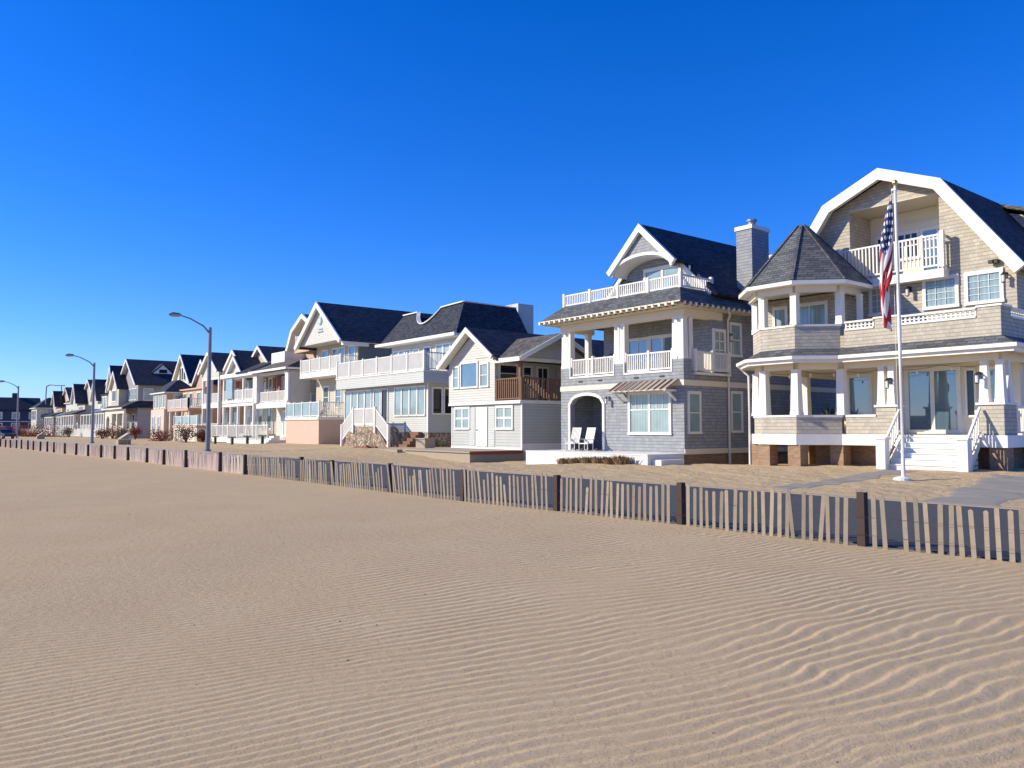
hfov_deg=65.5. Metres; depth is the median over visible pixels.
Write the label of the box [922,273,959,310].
window
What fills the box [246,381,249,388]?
window
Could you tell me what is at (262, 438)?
sawhorse post
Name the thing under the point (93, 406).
street lamp
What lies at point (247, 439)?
sawhorse post
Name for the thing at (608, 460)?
ornamental grass
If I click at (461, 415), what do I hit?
window
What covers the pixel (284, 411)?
door
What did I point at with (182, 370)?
window
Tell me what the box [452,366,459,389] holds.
window
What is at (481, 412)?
door
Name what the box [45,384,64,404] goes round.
roof frame
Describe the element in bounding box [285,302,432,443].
beach house
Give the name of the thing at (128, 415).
window
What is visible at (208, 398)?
street lamp
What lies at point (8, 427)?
parked car
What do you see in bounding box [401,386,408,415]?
window
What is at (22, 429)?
shrub
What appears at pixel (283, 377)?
window
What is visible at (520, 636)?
ground
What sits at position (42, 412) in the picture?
window
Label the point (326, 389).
window
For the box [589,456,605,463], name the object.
ornamental grass
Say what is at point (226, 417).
window
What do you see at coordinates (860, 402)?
window
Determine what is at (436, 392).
window
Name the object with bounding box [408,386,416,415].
window
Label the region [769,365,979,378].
string lights
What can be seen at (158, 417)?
window
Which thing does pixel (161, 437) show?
shrub
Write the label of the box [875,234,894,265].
window
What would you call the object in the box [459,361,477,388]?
window
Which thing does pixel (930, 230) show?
balcony door
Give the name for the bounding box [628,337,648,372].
patio door
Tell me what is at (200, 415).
window
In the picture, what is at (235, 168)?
sky
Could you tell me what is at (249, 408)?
window
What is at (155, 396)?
window
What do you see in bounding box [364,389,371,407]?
window
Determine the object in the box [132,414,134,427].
window
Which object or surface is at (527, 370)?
window
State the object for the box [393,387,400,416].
window
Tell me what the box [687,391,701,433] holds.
window
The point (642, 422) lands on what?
window
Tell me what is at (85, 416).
beach house
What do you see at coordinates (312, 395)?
window
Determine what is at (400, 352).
window
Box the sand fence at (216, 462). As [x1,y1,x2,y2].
[0,439,1023,562]
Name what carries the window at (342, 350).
in the beach house at (331, 334)
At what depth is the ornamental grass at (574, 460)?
39.20 m
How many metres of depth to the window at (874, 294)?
33.35 m
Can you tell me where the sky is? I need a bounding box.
[0,0,1023,400]
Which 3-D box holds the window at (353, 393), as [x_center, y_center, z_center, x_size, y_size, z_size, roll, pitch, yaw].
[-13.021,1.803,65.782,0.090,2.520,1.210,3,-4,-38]
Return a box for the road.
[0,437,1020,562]
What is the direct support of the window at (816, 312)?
in the beach house at (811, 294)
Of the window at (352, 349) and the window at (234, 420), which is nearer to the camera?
the window at (352, 349)
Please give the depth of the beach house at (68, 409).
185.09 m
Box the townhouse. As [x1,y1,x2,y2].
[0,393,40,428]
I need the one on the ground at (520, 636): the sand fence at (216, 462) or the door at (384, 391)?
the sand fence at (216, 462)
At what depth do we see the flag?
24.66 m
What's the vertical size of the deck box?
1.030 m
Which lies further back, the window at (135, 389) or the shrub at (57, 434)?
the shrub at (57, 434)
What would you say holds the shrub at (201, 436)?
on the ground at (520, 636)
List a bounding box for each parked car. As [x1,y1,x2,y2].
[0,426,15,433]
[0,429,15,438]
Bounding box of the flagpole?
[891,180,911,480]
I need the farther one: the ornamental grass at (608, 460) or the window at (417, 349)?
the window at (417, 349)
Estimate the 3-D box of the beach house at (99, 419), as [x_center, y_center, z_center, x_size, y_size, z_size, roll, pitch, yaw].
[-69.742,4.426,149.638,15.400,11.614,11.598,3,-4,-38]
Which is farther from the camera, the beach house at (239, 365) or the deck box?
the beach house at (239, 365)
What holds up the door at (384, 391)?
in the beach house at (403, 401)
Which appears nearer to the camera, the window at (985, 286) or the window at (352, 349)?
the window at (985, 286)
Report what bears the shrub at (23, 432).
on the ground at (520, 636)
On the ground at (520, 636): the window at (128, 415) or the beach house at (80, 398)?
the beach house at (80, 398)
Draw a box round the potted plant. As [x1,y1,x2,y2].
[819,407,834,414]
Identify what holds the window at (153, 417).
in the beach house at (177, 398)
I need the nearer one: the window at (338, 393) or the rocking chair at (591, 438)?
the rocking chair at (591, 438)
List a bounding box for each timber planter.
[36,432,44,438]
[116,433,130,444]
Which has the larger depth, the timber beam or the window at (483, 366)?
the timber beam
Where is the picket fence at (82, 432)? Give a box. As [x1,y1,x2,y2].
[55,428,98,436]
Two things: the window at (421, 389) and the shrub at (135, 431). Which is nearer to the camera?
the window at (421, 389)
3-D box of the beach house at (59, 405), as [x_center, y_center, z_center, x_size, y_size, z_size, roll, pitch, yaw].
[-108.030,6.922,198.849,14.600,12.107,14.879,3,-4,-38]
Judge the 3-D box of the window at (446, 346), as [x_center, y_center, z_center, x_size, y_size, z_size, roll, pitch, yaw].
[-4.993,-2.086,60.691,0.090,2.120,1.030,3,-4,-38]
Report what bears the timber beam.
on the ground at (520, 636)
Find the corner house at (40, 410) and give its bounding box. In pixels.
[29,398,55,428]
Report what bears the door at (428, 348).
in the beach house at (403, 401)
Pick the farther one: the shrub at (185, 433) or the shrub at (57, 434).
the shrub at (57, 434)
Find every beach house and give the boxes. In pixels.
[44,387,71,434]
[54,400,79,429]
[60,379,92,429]
[79,379,108,429]
[94,394,120,437]
[101,359,177,438]
[150,354,221,441]
[197,352,243,440]
[210,345,285,441]
[227,314,316,443]
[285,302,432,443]
[335,300,532,446]
[403,327,603,462]
[525,219,835,465]
[736,168,1023,471]
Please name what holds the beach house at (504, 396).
on the ground at (520, 636)
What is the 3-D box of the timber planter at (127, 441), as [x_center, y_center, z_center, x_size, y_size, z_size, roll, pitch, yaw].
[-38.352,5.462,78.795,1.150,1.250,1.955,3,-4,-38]
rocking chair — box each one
[564,428,582,450]
[577,428,596,450]
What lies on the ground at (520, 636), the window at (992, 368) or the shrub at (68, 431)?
the shrub at (68, 431)
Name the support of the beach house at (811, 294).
on the ground at (520, 636)
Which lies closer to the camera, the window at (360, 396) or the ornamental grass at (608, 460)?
the ornamental grass at (608, 460)
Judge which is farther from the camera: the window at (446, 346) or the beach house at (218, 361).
the beach house at (218, 361)
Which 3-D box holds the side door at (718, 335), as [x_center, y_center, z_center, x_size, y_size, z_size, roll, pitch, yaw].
[10.363,-1.704,39.766,1.072,2.108,0.090,3,-4,-38]
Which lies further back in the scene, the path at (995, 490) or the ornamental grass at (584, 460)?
the ornamental grass at (584, 460)
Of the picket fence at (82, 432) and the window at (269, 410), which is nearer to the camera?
the window at (269, 410)
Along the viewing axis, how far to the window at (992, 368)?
29.71 m
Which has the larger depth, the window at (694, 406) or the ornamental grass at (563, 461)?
the ornamental grass at (563, 461)
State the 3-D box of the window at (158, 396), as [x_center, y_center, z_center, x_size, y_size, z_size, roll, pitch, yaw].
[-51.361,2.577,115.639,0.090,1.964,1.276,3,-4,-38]
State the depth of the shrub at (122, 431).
115.43 m
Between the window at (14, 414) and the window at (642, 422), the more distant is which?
the window at (14, 414)
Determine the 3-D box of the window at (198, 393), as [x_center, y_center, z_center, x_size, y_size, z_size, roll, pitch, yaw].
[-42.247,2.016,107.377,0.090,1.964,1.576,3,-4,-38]
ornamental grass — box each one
[554,457,570,463]
[565,456,579,463]
[580,457,592,462]
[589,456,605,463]
[602,456,617,464]
[611,454,634,464]
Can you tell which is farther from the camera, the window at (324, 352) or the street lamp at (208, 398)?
the window at (324, 352)
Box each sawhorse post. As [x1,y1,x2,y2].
[243,435,250,443]
[258,435,266,443]
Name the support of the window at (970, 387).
in the beach house at (811, 294)
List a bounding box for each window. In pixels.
[11,412,19,418]
[40,410,47,419]
[112,389,116,401]
[127,414,129,429]
[131,388,133,399]
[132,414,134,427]
[134,388,136,399]
[143,388,153,400]
[151,416,154,432]
[154,395,156,408]
[157,395,159,408]
[157,416,160,430]
[160,394,162,407]
[163,394,165,407]
[173,394,181,399]
[181,367,183,380]
[197,391,200,405]
[198,414,201,424]
[225,410,227,424]
[226,378,233,398]
[232,409,236,424]
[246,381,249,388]
[247,407,250,424]
[258,409,262,428]
[266,408,271,428]
[268,378,272,391]
[282,376,284,389]
[310,393,315,401]
[321,349,327,370]
[322,386,329,408]
[332,347,338,369]
[334,385,341,407]
[339,346,345,361]
[344,391,350,420]
[348,346,355,360]
[351,390,357,410]
[357,390,363,407]
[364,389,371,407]
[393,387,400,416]
[398,350,403,371]
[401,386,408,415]
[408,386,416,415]
[412,348,419,370]
[416,385,425,415]
[431,386,442,414]
[435,343,442,369]
[443,342,449,370]
[443,387,450,414]
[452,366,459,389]
[454,407,469,429]
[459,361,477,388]
[479,362,488,387]
[495,405,513,429]
[498,363,517,378]
[523,365,532,385]
[627,390,671,434]
[643,264,681,292]
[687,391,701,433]
[729,322,742,357]
[730,391,743,432]
[772,306,787,326]
[800,300,828,323]
[847,374,872,414]
[868,286,890,316]
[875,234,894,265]
[898,229,920,261]
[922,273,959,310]
[964,267,1004,305]
[964,368,977,416]
[989,366,994,401]
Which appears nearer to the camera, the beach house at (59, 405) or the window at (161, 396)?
the window at (161, 396)
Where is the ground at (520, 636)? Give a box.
[0,434,1023,767]
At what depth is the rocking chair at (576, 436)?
42.88 m
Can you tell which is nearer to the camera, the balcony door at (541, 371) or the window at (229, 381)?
the balcony door at (541, 371)
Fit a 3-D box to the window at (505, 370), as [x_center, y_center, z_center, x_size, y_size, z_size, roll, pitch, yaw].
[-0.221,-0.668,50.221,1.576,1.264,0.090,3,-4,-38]
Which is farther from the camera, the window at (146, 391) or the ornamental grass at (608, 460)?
the window at (146, 391)
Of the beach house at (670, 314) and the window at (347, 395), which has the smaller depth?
the beach house at (670, 314)
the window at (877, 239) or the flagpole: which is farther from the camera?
the window at (877, 239)
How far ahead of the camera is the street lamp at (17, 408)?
132.88 m
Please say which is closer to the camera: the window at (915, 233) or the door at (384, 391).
the window at (915, 233)
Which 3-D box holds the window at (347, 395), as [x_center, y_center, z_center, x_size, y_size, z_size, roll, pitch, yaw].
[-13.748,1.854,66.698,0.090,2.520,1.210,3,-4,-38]
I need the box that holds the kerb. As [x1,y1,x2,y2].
[35,439,1023,509]
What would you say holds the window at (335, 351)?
in the beach house at (331, 334)
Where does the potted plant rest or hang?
on the beach house at (811, 294)
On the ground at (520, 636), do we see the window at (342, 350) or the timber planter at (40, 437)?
the timber planter at (40, 437)
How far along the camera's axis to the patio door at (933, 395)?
31.34 m
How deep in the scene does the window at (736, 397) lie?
40.45 m
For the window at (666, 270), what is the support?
in the beach house at (670, 314)
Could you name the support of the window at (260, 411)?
in the beach house at (239, 365)
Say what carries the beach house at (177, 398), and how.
on the ground at (520, 636)
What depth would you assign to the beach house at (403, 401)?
60.77 m
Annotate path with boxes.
[771,469,917,489]
[921,474,1023,506]
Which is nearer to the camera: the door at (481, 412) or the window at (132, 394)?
the door at (481, 412)
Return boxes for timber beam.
[379,449,401,452]
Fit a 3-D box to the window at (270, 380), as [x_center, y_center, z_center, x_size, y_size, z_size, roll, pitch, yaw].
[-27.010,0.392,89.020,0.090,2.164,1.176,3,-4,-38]
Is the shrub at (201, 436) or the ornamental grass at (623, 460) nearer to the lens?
the ornamental grass at (623, 460)
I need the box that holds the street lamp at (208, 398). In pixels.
[168,312,211,450]
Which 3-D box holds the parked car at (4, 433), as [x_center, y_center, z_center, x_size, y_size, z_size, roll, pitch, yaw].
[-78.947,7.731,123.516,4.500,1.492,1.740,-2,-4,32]
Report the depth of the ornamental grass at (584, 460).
38.51 m
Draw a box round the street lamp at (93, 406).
[65,354,95,442]
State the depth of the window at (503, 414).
48.86 m
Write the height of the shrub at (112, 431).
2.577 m
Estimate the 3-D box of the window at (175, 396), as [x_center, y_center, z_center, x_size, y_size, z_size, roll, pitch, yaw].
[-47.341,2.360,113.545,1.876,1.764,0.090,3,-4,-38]
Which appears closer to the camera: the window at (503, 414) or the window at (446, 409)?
the window at (503, 414)
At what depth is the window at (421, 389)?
57.68 m
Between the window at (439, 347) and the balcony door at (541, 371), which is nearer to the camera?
the balcony door at (541, 371)
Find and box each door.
[282,410,287,436]
[381,388,387,422]
[423,346,430,369]
[476,407,487,446]
[536,366,548,400]
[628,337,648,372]
[648,333,671,370]
[712,328,725,370]
[904,365,962,433]
[920,225,940,270]
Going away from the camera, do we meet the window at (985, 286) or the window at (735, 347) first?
the window at (985, 286)
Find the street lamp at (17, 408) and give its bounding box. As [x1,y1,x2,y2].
[0,380,18,437]
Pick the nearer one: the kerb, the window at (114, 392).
the kerb
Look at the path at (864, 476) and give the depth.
24.55 m
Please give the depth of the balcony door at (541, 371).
51.96 m
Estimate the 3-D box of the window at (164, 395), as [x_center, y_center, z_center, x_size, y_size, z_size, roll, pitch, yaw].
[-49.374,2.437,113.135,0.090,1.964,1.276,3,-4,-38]
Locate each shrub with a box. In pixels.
[13,421,32,435]
[13,421,52,436]
[23,418,70,436]
[59,426,78,436]
[94,428,112,438]
[101,423,120,438]
[113,427,132,438]
[125,425,144,439]
[143,424,175,440]
[170,422,196,442]
[192,427,210,441]
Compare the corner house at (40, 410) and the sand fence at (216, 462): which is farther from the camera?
the corner house at (40, 410)
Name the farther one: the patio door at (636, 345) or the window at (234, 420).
the window at (234, 420)
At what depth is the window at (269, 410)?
89.23 m
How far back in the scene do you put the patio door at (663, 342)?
41.97 m
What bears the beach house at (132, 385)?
on the ground at (520, 636)
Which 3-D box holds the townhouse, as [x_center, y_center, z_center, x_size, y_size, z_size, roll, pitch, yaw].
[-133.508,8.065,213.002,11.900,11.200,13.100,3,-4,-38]
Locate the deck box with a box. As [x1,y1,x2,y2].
[415,438,435,447]
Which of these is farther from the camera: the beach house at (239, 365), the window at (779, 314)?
the beach house at (239, 365)
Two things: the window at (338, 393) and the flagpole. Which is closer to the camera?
the flagpole
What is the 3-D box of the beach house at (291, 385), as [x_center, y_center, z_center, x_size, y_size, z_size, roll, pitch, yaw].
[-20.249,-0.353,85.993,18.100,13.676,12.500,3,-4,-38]
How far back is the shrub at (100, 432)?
123.10 m
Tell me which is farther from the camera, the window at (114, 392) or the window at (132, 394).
the window at (114, 392)
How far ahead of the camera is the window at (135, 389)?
128.64 m
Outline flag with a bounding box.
[880,196,892,331]

